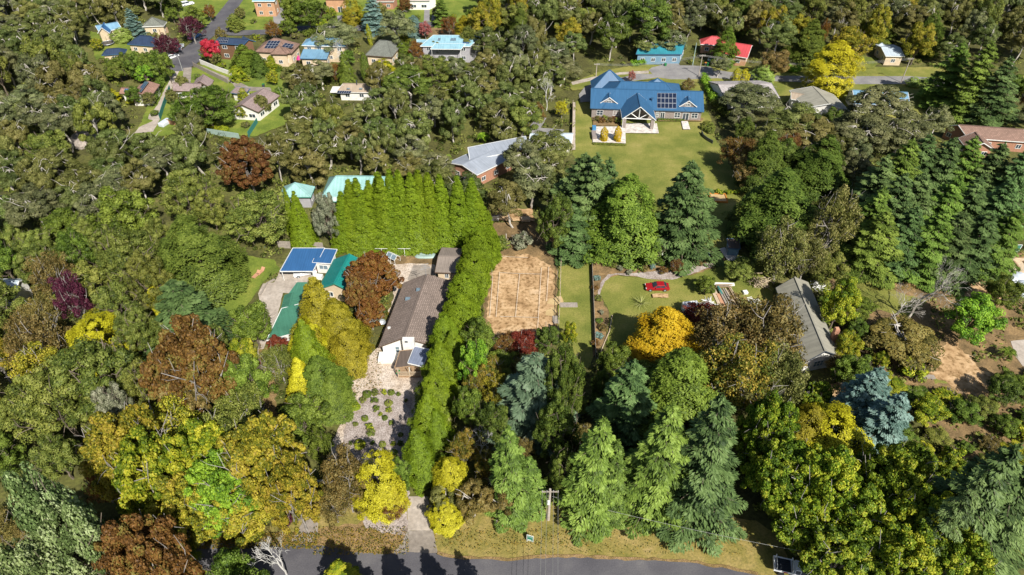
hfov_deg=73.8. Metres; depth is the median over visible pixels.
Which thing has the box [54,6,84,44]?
gum tree
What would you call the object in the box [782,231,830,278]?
tree
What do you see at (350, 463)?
tree
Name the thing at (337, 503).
tree
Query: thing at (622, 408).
cedar tree
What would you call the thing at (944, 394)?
bush
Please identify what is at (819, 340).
house
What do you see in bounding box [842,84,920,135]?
gum tree
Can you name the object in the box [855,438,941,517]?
maple tree
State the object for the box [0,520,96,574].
tree
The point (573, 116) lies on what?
gravel strip
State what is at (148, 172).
gum tree
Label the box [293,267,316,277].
parked car
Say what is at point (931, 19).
conifer
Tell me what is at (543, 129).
driveway
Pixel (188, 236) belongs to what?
tree
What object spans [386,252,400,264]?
greenhouse
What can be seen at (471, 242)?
conifer
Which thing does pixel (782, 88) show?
lawn
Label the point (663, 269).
garden shrub
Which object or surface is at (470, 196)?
hedge conifer
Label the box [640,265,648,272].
garden shrub
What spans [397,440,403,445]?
garden shrub
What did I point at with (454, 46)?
house
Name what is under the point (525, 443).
tree
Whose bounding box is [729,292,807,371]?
tree
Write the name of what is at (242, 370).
tree
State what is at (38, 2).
scrub tree
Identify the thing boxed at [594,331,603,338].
garden shrub
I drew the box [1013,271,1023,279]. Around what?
plant net
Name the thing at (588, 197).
cedar tree
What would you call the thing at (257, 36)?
garden shrub
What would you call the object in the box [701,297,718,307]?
firewood heap
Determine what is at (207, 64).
fence
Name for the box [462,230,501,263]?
conifer
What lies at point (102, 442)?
maple tree
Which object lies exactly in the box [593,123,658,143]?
terrace
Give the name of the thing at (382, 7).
garden shrub
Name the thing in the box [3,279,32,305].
house
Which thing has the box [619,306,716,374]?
deciduous tree in autumn foliage
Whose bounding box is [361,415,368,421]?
garden shrub
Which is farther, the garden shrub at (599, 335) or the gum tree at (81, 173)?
the gum tree at (81, 173)
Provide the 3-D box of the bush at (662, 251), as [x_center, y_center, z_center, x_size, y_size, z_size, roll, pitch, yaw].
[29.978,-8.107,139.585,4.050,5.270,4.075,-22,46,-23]
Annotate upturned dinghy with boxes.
[415,253,435,258]
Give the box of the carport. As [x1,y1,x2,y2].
[280,248,336,278]
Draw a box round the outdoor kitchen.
[591,130,596,139]
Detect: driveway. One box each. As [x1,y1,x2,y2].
[135,71,178,132]
[183,67,191,82]
[203,67,271,90]
[257,272,311,358]
[273,1,283,23]
[292,517,317,542]
[391,530,436,553]
[408,265,434,279]
[408,496,429,529]
[424,10,429,20]
[529,118,563,135]
[571,71,648,84]
[579,74,656,101]
[662,63,679,65]
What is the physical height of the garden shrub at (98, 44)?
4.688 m
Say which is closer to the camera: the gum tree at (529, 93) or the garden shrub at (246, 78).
the gum tree at (529, 93)
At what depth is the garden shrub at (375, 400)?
111.70 m
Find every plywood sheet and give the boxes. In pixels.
[712,288,723,306]
[716,293,724,305]
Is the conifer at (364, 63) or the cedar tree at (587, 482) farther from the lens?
the conifer at (364, 63)
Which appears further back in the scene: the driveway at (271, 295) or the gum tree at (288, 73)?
the gum tree at (288, 73)
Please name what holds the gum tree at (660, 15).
on the ground at (624, 52)
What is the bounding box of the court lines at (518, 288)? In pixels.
[490,256,548,318]
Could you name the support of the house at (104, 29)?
on the ground at (624, 52)
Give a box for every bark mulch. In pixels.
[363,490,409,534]
[430,505,452,534]
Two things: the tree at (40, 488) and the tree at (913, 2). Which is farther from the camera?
the tree at (913, 2)
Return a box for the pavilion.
[281,182,314,206]
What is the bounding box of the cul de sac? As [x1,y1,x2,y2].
[649,65,935,85]
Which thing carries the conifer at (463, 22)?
on the ground at (624, 52)
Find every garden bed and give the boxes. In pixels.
[592,117,620,125]
[658,118,702,120]
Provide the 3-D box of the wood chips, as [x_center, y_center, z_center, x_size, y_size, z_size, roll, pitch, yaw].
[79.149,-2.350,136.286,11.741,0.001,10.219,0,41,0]
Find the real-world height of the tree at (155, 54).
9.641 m
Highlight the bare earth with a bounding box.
[652,293,668,297]
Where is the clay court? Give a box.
[486,254,555,337]
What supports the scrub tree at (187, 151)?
on the ground at (624, 52)
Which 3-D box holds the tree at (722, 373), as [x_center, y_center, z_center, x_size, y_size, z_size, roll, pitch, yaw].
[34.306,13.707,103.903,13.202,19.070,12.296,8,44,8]
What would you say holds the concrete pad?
on the soil at (1012, 332)
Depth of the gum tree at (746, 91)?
181.96 m
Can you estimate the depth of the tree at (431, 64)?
194.96 m
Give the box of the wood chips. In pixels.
[887,276,921,291]
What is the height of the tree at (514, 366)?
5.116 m
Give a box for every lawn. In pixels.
[90,31,296,135]
[176,0,227,31]
[211,255,279,326]
[227,0,477,32]
[557,261,592,368]
[569,64,979,129]
[572,81,745,251]
[600,254,775,357]
[835,273,926,315]
[854,56,878,67]
[934,379,946,383]
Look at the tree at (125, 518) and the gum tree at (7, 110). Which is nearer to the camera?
the tree at (125, 518)
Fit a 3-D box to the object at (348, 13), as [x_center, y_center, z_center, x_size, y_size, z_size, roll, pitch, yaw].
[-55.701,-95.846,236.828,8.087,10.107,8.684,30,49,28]
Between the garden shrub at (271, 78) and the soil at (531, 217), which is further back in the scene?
the garden shrub at (271, 78)
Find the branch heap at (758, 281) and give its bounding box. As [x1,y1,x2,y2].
[747,276,773,290]
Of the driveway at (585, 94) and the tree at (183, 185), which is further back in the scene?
the driveway at (585, 94)
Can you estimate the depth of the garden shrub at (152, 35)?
219.56 m
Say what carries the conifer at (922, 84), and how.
on the lawn at (782, 88)
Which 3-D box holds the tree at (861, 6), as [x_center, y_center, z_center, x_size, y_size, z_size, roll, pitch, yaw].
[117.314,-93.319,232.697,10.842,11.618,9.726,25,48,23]
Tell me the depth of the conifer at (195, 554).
88.25 m
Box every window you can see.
[319,265,327,269]
[597,110,602,114]
[674,112,680,117]
[691,113,697,117]
[812,360,823,366]
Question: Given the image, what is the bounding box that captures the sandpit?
[709,193,727,202]
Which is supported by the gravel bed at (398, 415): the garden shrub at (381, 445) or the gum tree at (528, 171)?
the garden shrub at (381, 445)
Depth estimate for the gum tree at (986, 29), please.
210.41 m
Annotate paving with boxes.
[720,247,735,260]
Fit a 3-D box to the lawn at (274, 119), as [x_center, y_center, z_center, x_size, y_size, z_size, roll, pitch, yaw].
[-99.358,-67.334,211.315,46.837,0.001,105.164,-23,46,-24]
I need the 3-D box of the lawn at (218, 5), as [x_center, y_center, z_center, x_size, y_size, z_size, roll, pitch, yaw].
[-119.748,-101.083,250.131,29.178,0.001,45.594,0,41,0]
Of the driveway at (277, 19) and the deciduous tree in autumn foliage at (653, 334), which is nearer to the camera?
the deciduous tree in autumn foliage at (653, 334)
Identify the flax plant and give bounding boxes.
[632,296,651,308]
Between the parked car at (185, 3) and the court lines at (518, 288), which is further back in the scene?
the parked car at (185, 3)
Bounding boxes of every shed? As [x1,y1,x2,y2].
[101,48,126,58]
[726,238,740,255]
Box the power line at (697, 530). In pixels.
[552,496,797,550]
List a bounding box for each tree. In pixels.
[0,0,19,14]
[0,14,27,30]
[0,28,23,56]
[0,43,18,86]
[0,55,11,95]
[0,90,5,114]
[0,99,16,121]
[0,119,29,153]
[0,135,30,190]
[0,149,33,187]
[0,194,23,225]
[0,224,24,251]
[0,239,17,278]
[0,272,27,319]
[0,318,12,340]
[0,337,12,382]
[0,364,90,444]
[0,401,30,441]
[0,430,26,476]
[0,460,98,574]
[0,506,18,542]
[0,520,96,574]
[1,19,33,36]
[1,310,72,365]
[2,84,45,114]
[2,182,67,228]
[5,341,65,382]
[7,524,28,545]
[10,228,57,265]
[10,243,60,287]
[11,0,39,23]
[13,100,49,130]
[14,50,48,92]
[14,97,47,132]
[14,158,56,204]
[14,291,66,329]
[18,35,61,83]
[19,129,71,172]
[22,8,52,26]
[22,249,74,301]
[26,0,50,13]
[26,60,73,94]
[27,433,82,480]
[31,25,72,57]
[31,146,79,179]
[32,15,53,30]
[32,23,48,35]
[34,500,113,574]
[38,0,59,14]
[39,103,76,152]
[39,207,80,240]
[41,334,138,431]
[42,21,74,46]
[43,83,79,103]
[46,268,94,318]
[50,183,79,217]
[51,0,87,30]
[51,162,102,194]
[52,94,79,131]
[53,227,95,269]
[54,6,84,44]
[55,0,82,39]
[56,51,82,84]
[61,44,90,63]
[64,308,143,380]
[66,61,107,91]
[66,217,104,249]
[69,259,114,306]
[71,78,99,99]
[72,93,117,141]
[72,171,128,221]
[74,401,169,503]
[76,0,101,24]
[78,74,120,127]
[83,475,118,503]
[85,185,158,234]
[86,134,131,167]
[86,223,128,258]
[88,154,124,179]
[90,91,125,123]
[90,281,134,322]
[90,380,134,424]
[91,509,205,574]
[93,166,137,190]
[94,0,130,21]
[94,510,109,523]
[95,128,134,156]
[95,227,160,290]
[102,57,130,81]
[105,57,126,81]
[109,412,198,525]
[110,511,141,523]
[111,300,164,357]
[115,52,134,79]
[117,249,173,308]
[119,157,160,206]
[119,357,156,409]
[123,8,147,37]
[123,50,143,81]
[128,5,141,13]
[131,131,168,160]
[134,64,152,81]
[135,51,153,80]
[138,279,236,360]
[138,313,239,416]
[140,145,184,177]
[140,217,169,247]
[140,471,222,547]
[143,0,177,16]
[146,352,218,418]
[147,49,161,75]
[147,392,203,436]
[151,0,172,9]
[151,32,177,53]
[155,168,212,225]
[156,52,174,82]
[163,214,251,309]
[165,38,182,53]
[165,132,208,175]
[166,98,203,119]
[171,115,205,143]
[174,105,207,140]
[175,85,235,125]
[175,417,225,479]
[177,16,205,43]
[180,447,258,539]
[182,5,207,28]
[186,184,225,229]
[195,225,215,260]
[199,38,220,57]
[199,399,251,440]
[203,4,215,21]
[203,464,276,548]
[204,323,229,360]
[204,409,313,511]
[205,547,267,574]
[210,138,248,165]
[210,381,268,426]
[214,27,226,39]
[215,135,273,190]
[220,352,279,409]
[223,188,288,244]
[225,337,257,360]
[228,299,272,348]
[244,568,269,574]
[249,537,288,574]
[255,343,293,383]
[258,449,324,535]
[259,135,291,181]
[263,19,282,37]
[266,334,288,349]
[272,124,311,156]
[275,513,292,531]
[278,85,312,112]
[278,391,331,443]
[279,0,308,31]
[279,18,297,36]
[282,63,314,83]
[283,102,317,127]
[284,121,310,139]
[288,63,316,89]
[289,144,329,188]
[291,0,332,26]
[297,79,319,111]
[306,59,334,89]
[307,425,334,465]
[310,18,360,51]
[310,116,336,136]
[310,130,348,168]
[311,100,346,134]
[311,189,339,243]
[315,476,356,530]
[318,442,374,512]
[321,99,344,112]
[323,63,340,80]
[323,559,361,574]
[332,121,366,159]
[333,39,346,64]
[337,112,362,134]
[342,271,377,314]
[343,50,355,63]
[343,250,404,301]
[344,132,373,174]
[352,99,381,120]
[354,297,384,329]
[360,0,384,36]
[362,87,386,114]
[362,116,397,134]
[362,145,389,174]
[364,61,391,98]
[369,124,396,165]
[377,9,417,43]
[378,497,409,520]
[380,88,408,123]
[382,63,432,107]
[387,82,410,116]
[391,456,411,490]
[392,134,429,157]
[392,152,421,176]
[394,53,412,69]
[395,110,433,149]
[397,0,412,10]
[398,58,426,93]
[408,40,424,57]
[410,92,445,138]
[413,160,451,193]
[416,87,453,126]
[419,21,431,37]
[419,151,457,176]
[420,54,452,87]
[429,483,459,520]
[432,0,451,27]
[438,99,468,131]
[439,98,466,141]
[440,16,457,34]
[441,56,465,80]
[443,170,487,198]
[445,80,465,102]
[445,427,479,467]
[451,57,467,69]
[451,385,486,429]
[454,75,481,117]
[454,478,495,525]
[456,338,488,385]
[459,25,480,42]
[459,316,497,352]
[460,60,489,84]
[461,367,488,397]
[467,1,501,44]
[468,93,497,127]
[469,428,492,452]
[472,26,505,50]
[472,354,506,389]
[473,401,508,443]
[474,47,495,73]
[474,450,493,485]
[475,48,502,74]
[476,76,499,99]
[476,132,490,143]
[477,482,516,521]
[479,97,511,128]
[479,373,508,405]
[481,0,502,26]
[483,424,539,533]
[486,79,521,116]
[487,178,526,227]
[487,352,584,462]
[489,116,516,140]
[489,349,515,375]
[494,330,515,351]
[495,58,523,93]
[498,2,528,30]
[500,0,517,8]
[501,43,529,67]
[503,25,523,45]
[503,137,540,169]
[505,98,543,136]
[507,0,528,13]
[508,329,538,356]
[509,24,538,53]
[510,83,542,106]
[511,353,526,373]
[512,156,554,208]
[516,437,535,459]
[519,54,536,85]
[519,456,552,522]
[523,16,551,50]
[523,62,551,100]
[525,129,573,164]
[527,0,536,16]
[527,44,551,65]
[528,101,545,119]
[531,0,560,35]
[532,391,581,462]
[534,326,559,353]
[536,172,568,204]
[536,191,573,251]
[539,78,553,110]
[539,151,564,175]
[540,37,570,63]
[543,338,585,414]
[544,59,565,95]
[544,443,580,496]
[545,152,595,241]
[545,203,598,268]
[548,7,566,26]
[553,0,580,22]
[554,17,585,50]
[554,57,583,86]
[554,416,617,547]
[555,101,568,117]
[560,321,577,342]
[563,31,587,60]
[564,0,582,9]
[567,385,588,413]
[570,423,594,451]
[571,152,610,239]
[577,7,595,33]
[581,0,603,12]
[581,12,602,44]
[583,358,657,451]
[588,368,611,402]
[588,439,631,534]
[590,157,624,238]
[594,12,632,60]
[596,340,633,380]
[597,0,620,18]
[599,127,608,141]
[608,0,631,47]
[613,126,621,141]
[616,0,643,41]
[617,401,695,542]
[625,0,673,39]
[627,70,635,79]
[632,31,658,50]
[632,418,677,448]
[636,357,665,400]
[641,159,723,276]
[641,346,733,434]
[653,13,687,41]
[655,392,747,557]
[656,28,687,50]
[668,0,684,16]
[670,258,683,271]
[681,6,705,37]
[681,301,715,331]
[682,77,695,90]
[684,0,704,13]
[689,291,768,367]
[690,0,716,29]
[693,275,716,293]
[696,332,784,409]
[703,0,733,17]
[707,4,739,29]
[710,54,731,77]
[711,96,730,116]
[716,11,744,36]
[716,136,758,167]
[717,80,784,116]
[723,167,823,267]
[724,255,757,280]
[728,108,757,126]
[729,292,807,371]
[732,116,754,138]
[732,389,800,458]
[733,156,766,186]
[737,425,813,518]
[742,0,775,43]
[743,0,769,20]
[744,120,785,149]
[748,341,811,406]
[754,215,812,282]
[756,4,792,52]
[757,13,798,52]
[759,49,790,75]
[763,483,840,552]
[764,99,821,138]
[768,0,803,20]
[768,138,803,167]
[778,132,802,151]
[781,113,838,146]
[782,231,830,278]
[783,443,861,529]
[791,14,817,39]
[791,134,854,201]
[796,391,824,425]
[798,521,887,574]
[799,40,865,98]
[800,145,832,168]
[801,0,829,20]
[804,381,834,405]
[806,183,865,266]
[811,251,850,285]
[817,276,862,329]
[819,386,868,443]
[820,17,830,40]
[821,5,847,38]
[822,106,843,121]
[823,132,852,153]
[824,25,878,63]
[824,353,839,375]
[824,392,913,453]
[824,472,894,546]
[825,366,891,440]
[826,1,859,32]
[827,186,891,266]
[828,107,889,152]
[830,353,873,393]
[832,0,846,7]
[833,329,865,356]
[841,150,873,186]
[842,0,870,22]
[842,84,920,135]
[844,210,904,289]
[844,317,871,338]
[845,137,873,173]
[845,155,897,212]
[850,308,869,320]
[852,138,922,196]
[852,296,879,315]
[854,512,946,574]
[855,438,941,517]
[860,4,892,53]
[860,337,876,350]
[862,0,890,21]
[862,313,944,375]
[864,172,915,220]
[870,467,959,568]
[872,351,890,366]
[873,110,935,152]
[876,206,925,283]
[882,472,987,574]
[884,0,911,33]
[887,370,907,395]
[890,0,918,24]
[890,282,925,318]
[891,210,955,292]
[892,4,931,41]
[892,172,938,225]
[895,133,943,195]
[900,21,936,64]
[902,423,920,441]
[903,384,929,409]
[906,441,937,474]
[908,259,969,316]
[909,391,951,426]
[912,440,939,458]
[913,41,970,113]
[915,0,945,23]
[917,137,966,203]
[918,210,975,295]
[920,104,955,132]
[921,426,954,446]
[923,174,967,223]
[926,443,1023,574]
[928,40,998,124]
[929,454,967,481]
[936,32,968,60]
[936,525,1000,574]
[937,0,957,16]
[937,136,984,192]
[940,0,972,35]
[943,9,972,33]
[944,211,1004,291]
[944,291,1007,345]
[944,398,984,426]
[953,174,989,226]
[957,439,976,454]
[958,56,1021,127]
[959,7,987,48]
[961,141,1010,194]
[966,18,1002,54]
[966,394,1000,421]
[966,464,1023,574]
[967,0,985,15]
[969,209,1023,280]
[970,0,1005,44]
[973,177,1020,270]
[976,453,992,464]
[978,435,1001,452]
[979,151,1023,226]
[981,272,1023,308]
[987,374,1023,406]
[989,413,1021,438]
[991,366,1023,389]
[994,0,1023,24]
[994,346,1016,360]
[998,5,1023,26]
[1000,10,1023,51]
[1000,439,1023,464]
[1005,22,1023,65]
[1012,74,1023,102]
[1014,408,1023,420]
[1017,106,1023,118]
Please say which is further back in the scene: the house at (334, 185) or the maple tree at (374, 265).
the house at (334, 185)
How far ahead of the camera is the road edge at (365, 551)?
92.86 m
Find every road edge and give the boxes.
[256,540,392,553]
[437,551,757,574]
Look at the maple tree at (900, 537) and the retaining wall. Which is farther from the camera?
the retaining wall
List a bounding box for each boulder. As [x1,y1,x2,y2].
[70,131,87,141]
[72,138,86,149]
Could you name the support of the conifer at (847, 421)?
on the ground at (624, 52)
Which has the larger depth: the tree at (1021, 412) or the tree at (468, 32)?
the tree at (468, 32)
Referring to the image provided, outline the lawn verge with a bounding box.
[222,497,789,574]
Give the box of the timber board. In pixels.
[715,282,734,285]
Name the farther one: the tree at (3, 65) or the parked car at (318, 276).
the tree at (3, 65)
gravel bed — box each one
[336,388,411,479]
[598,262,714,294]
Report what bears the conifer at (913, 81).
on the lawn at (782, 88)
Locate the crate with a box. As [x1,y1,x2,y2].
[521,216,529,221]
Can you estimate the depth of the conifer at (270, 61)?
208.46 m
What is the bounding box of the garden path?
[681,121,689,128]
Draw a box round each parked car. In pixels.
[167,53,178,58]
[181,0,193,6]
[187,33,201,39]
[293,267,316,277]
[312,273,323,279]
[645,281,669,291]
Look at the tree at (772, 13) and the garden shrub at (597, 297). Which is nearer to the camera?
the garden shrub at (597, 297)
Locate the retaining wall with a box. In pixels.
[701,130,712,143]
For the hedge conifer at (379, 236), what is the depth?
138.97 m
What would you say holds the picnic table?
on the ground at (624, 52)
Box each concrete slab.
[552,316,557,323]
[560,302,577,306]
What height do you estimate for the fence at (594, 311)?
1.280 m
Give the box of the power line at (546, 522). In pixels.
[545,506,546,574]
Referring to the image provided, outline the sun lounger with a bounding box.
[252,269,260,277]
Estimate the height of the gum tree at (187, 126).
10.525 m
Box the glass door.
[682,113,688,119]
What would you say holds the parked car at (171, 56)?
on the street at (188, 55)
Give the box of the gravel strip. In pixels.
[572,102,574,149]
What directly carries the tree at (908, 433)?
on the ground at (624, 52)
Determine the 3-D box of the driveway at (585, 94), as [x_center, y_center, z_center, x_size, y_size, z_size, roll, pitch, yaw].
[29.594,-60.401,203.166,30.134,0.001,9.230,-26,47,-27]
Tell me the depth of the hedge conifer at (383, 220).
136.53 m
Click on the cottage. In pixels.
(353, 91)
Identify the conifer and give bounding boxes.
[105,89,121,99]
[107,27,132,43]
[146,284,163,315]
[148,542,206,573]
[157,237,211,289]
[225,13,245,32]
[228,44,264,73]
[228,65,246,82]
[237,87,247,100]
[249,51,270,79]
[264,55,281,71]
[283,187,297,236]
[285,357,311,404]
[287,314,328,362]
[289,191,320,247]
[289,276,346,352]
[290,319,336,388]
[294,355,357,414]
[316,297,372,366]
[320,374,356,425]
[326,328,374,379]
[329,190,353,255]
[336,51,357,84]
[337,179,365,256]
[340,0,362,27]
[349,177,373,255]
[350,448,406,525]
[356,5,365,21]
[359,52,368,82]
[360,180,378,252]
[365,24,372,45]
[366,58,395,88]
[368,171,388,254]
[368,478,410,522]
[372,173,400,254]
[381,169,405,255]
[391,169,415,255]
[396,41,409,58]
[401,172,424,256]
[401,428,448,497]
[405,15,428,38]
[406,394,455,452]
[411,370,458,420]
[412,169,434,254]
[420,341,463,392]
[421,172,447,254]
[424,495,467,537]
[425,408,456,459]
[426,311,467,358]
[431,174,455,253]
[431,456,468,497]
[439,330,464,380]
[442,293,479,333]
[446,271,484,318]
[447,175,468,254]
[453,15,474,34]
[455,250,491,297]
[456,223,489,254]
[458,178,482,245]
[461,230,498,275]
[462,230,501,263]
[468,187,498,236]
[506,6,526,48]
[582,173,663,271]
[628,348,646,361]
[707,26,740,70]
[721,188,773,250]
[730,0,751,37]
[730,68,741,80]
[731,130,788,193]
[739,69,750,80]
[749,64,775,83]
[780,19,829,65]
[781,400,878,463]
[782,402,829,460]
[867,18,898,45]
[900,10,945,58]
[904,76,919,87]
[916,78,927,87]
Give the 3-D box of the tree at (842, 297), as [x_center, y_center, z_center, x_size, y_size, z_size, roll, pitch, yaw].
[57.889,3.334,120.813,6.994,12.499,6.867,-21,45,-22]
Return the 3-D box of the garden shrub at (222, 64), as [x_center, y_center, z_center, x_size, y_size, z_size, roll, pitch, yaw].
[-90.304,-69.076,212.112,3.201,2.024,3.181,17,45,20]
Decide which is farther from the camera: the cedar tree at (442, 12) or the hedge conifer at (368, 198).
the cedar tree at (442, 12)
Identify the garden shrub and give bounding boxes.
[89,38,102,49]
[98,58,104,62]
[117,18,128,28]
[124,86,141,105]
[141,92,155,106]
[147,32,158,37]
[150,110,158,115]
[163,7,179,23]
[164,89,180,102]
[171,0,182,10]
[174,75,188,85]
[197,47,211,62]
[208,51,221,64]
[217,61,225,67]
[234,6,244,18]
[234,104,247,116]
[240,121,249,127]
[242,75,249,80]
[253,34,261,39]
[253,94,271,110]
[265,70,278,82]
[274,86,283,93]
[291,33,299,38]
[316,19,329,33]
[326,7,336,18]
[352,402,360,410]
[353,439,365,450]
[359,396,366,403]
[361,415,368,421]
[363,390,371,397]
[365,423,373,430]
[366,429,375,436]
[370,397,378,402]
[371,388,378,395]
[373,405,379,411]
[377,2,386,16]
[379,441,386,447]
[384,399,392,406]
[387,389,394,395]
[390,449,397,455]
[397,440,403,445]
[399,35,410,43]
[465,8,473,15]
[591,285,598,291]
[591,339,600,345]
[592,275,600,280]
[594,294,602,300]
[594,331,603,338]
[595,318,602,323]
[598,117,605,122]
[598,323,607,330]
[606,117,614,121]
[615,117,622,122]
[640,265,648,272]
[655,258,665,265]
[658,266,668,273]
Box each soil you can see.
[389,254,437,264]
[416,27,460,36]
[483,222,577,344]
[487,207,532,220]
[517,215,534,220]
[590,256,726,355]
[818,251,1023,459]
[820,380,844,398]
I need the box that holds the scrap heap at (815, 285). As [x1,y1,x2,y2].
[810,280,829,290]
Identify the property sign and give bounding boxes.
[527,534,533,541]
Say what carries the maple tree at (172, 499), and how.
on the ground at (624, 52)
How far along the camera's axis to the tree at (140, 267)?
121.01 m
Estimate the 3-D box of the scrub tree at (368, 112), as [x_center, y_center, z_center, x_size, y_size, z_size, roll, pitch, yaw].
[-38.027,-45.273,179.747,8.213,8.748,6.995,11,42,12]
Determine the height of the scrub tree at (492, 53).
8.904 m
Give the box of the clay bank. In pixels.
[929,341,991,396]
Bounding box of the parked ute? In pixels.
[773,554,818,574]
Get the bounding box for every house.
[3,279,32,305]
[95,22,120,40]
[119,81,160,105]
[127,35,162,53]
[142,17,166,34]
[172,74,213,97]
[217,36,255,59]
[232,88,279,120]
[252,0,279,15]
[256,38,300,66]
[266,282,306,343]
[299,36,348,64]
[321,254,357,300]
[322,175,385,202]
[326,0,346,11]
[365,40,402,65]
[375,0,396,8]
[378,263,450,377]
[409,0,435,9]
[416,35,480,61]
[451,133,573,183]
[590,70,703,128]
[636,42,686,63]
[700,36,752,65]
[708,80,779,108]
[775,277,839,371]
[788,86,845,115]
[845,90,908,112]
[874,43,904,64]
[942,124,1023,158]
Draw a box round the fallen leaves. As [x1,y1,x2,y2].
[186,278,924,554]
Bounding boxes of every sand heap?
[546,307,555,315]
[547,296,563,304]
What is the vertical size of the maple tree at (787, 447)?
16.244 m
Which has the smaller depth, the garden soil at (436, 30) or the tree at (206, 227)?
the tree at (206, 227)
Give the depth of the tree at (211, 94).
177.25 m
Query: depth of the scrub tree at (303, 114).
174.42 m
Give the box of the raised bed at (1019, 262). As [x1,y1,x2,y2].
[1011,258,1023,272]
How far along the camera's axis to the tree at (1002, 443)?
103.34 m
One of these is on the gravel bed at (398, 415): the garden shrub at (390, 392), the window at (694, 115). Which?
the garden shrub at (390, 392)
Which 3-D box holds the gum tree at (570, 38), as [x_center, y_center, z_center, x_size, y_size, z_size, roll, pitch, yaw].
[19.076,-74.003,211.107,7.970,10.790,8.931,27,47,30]
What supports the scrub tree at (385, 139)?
on the ground at (624, 52)
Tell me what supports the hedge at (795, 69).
on the lawn at (782, 88)
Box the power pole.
[542,488,558,520]
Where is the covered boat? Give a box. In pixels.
[158,118,168,126]
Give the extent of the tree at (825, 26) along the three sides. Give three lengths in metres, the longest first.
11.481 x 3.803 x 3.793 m
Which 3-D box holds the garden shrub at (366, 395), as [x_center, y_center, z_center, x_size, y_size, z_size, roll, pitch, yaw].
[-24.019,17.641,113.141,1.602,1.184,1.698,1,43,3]
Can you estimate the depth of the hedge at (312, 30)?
231.10 m
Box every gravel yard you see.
[258,347,277,416]
[329,258,450,469]
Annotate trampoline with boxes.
[102,37,113,45]
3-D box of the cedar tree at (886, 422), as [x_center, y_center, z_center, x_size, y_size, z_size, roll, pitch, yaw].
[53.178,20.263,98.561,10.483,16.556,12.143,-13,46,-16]
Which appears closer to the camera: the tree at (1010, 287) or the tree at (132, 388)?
the tree at (132, 388)
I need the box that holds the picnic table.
[917,375,935,379]
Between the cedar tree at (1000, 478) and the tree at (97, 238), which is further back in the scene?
the tree at (97, 238)
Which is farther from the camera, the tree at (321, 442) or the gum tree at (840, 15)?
the gum tree at (840, 15)
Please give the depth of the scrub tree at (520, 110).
173.40 m
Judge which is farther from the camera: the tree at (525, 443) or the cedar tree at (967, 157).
the cedar tree at (967, 157)
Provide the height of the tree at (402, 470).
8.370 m
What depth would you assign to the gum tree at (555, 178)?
146.85 m
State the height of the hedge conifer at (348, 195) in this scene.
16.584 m
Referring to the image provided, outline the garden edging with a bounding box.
[597,315,612,358]
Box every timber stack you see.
[719,288,730,304]
[722,287,738,304]
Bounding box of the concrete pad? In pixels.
[1011,340,1023,365]
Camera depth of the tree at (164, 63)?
199.61 m
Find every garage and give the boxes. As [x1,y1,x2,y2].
[230,86,249,100]
[435,247,462,281]
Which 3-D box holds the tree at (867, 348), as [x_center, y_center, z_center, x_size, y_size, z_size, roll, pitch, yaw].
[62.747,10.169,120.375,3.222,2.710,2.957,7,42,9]
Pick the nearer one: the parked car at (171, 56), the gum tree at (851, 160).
the gum tree at (851, 160)
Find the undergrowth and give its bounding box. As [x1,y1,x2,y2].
[0,0,1023,565]
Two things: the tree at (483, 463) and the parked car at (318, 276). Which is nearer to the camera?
the tree at (483, 463)
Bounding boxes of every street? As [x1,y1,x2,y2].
[4,542,753,574]
[170,0,438,70]
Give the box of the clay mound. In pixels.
[964,276,1008,307]
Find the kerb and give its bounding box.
[259,277,277,295]
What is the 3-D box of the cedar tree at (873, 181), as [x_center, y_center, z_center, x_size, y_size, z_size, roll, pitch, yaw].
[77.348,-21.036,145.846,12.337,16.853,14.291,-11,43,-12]
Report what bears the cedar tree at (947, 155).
on the ground at (624, 52)
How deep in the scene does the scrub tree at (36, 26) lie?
214.74 m
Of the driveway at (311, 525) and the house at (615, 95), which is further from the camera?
the house at (615, 95)
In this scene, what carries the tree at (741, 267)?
on the lawn at (618, 294)
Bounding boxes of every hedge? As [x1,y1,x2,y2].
[154,75,165,99]
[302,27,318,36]
[316,72,334,88]
[630,59,646,65]
[701,72,719,103]
[714,188,739,194]
[779,65,801,71]
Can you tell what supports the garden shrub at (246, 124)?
on the ground at (624, 52)
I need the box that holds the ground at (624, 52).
[0,0,1023,574]
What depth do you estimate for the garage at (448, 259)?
134.94 m
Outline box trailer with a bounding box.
[681,300,698,314]
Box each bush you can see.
[220,125,229,130]
[498,235,510,250]
[510,231,533,249]
[653,237,667,256]
[703,125,711,131]
[707,127,714,133]
[896,357,928,382]
[932,386,965,409]
[939,445,966,459]
[1015,420,1023,442]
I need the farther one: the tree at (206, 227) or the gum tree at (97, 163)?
the gum tree at (97, 163)
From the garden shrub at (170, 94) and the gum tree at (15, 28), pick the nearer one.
the garden shrub at (170, 94)
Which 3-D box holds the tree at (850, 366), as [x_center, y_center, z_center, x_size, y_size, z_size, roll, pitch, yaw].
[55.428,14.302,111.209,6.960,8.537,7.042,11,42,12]
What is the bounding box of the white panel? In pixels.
[491,215,498,220]
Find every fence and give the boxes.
[158,86,169,119]
[192,62,227,82]
[199,59,230,74]
[206,128,239,137]
[247,118,257,136]
[277,241,323,247]
[558,267,560,336]
[592,263,595,357]
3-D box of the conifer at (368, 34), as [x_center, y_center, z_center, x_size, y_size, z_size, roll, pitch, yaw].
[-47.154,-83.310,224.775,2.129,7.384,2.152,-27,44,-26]
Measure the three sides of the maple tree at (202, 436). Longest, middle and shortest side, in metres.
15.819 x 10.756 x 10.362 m
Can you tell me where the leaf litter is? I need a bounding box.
[205,520,404,551]
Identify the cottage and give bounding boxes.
[330,80,380,99]

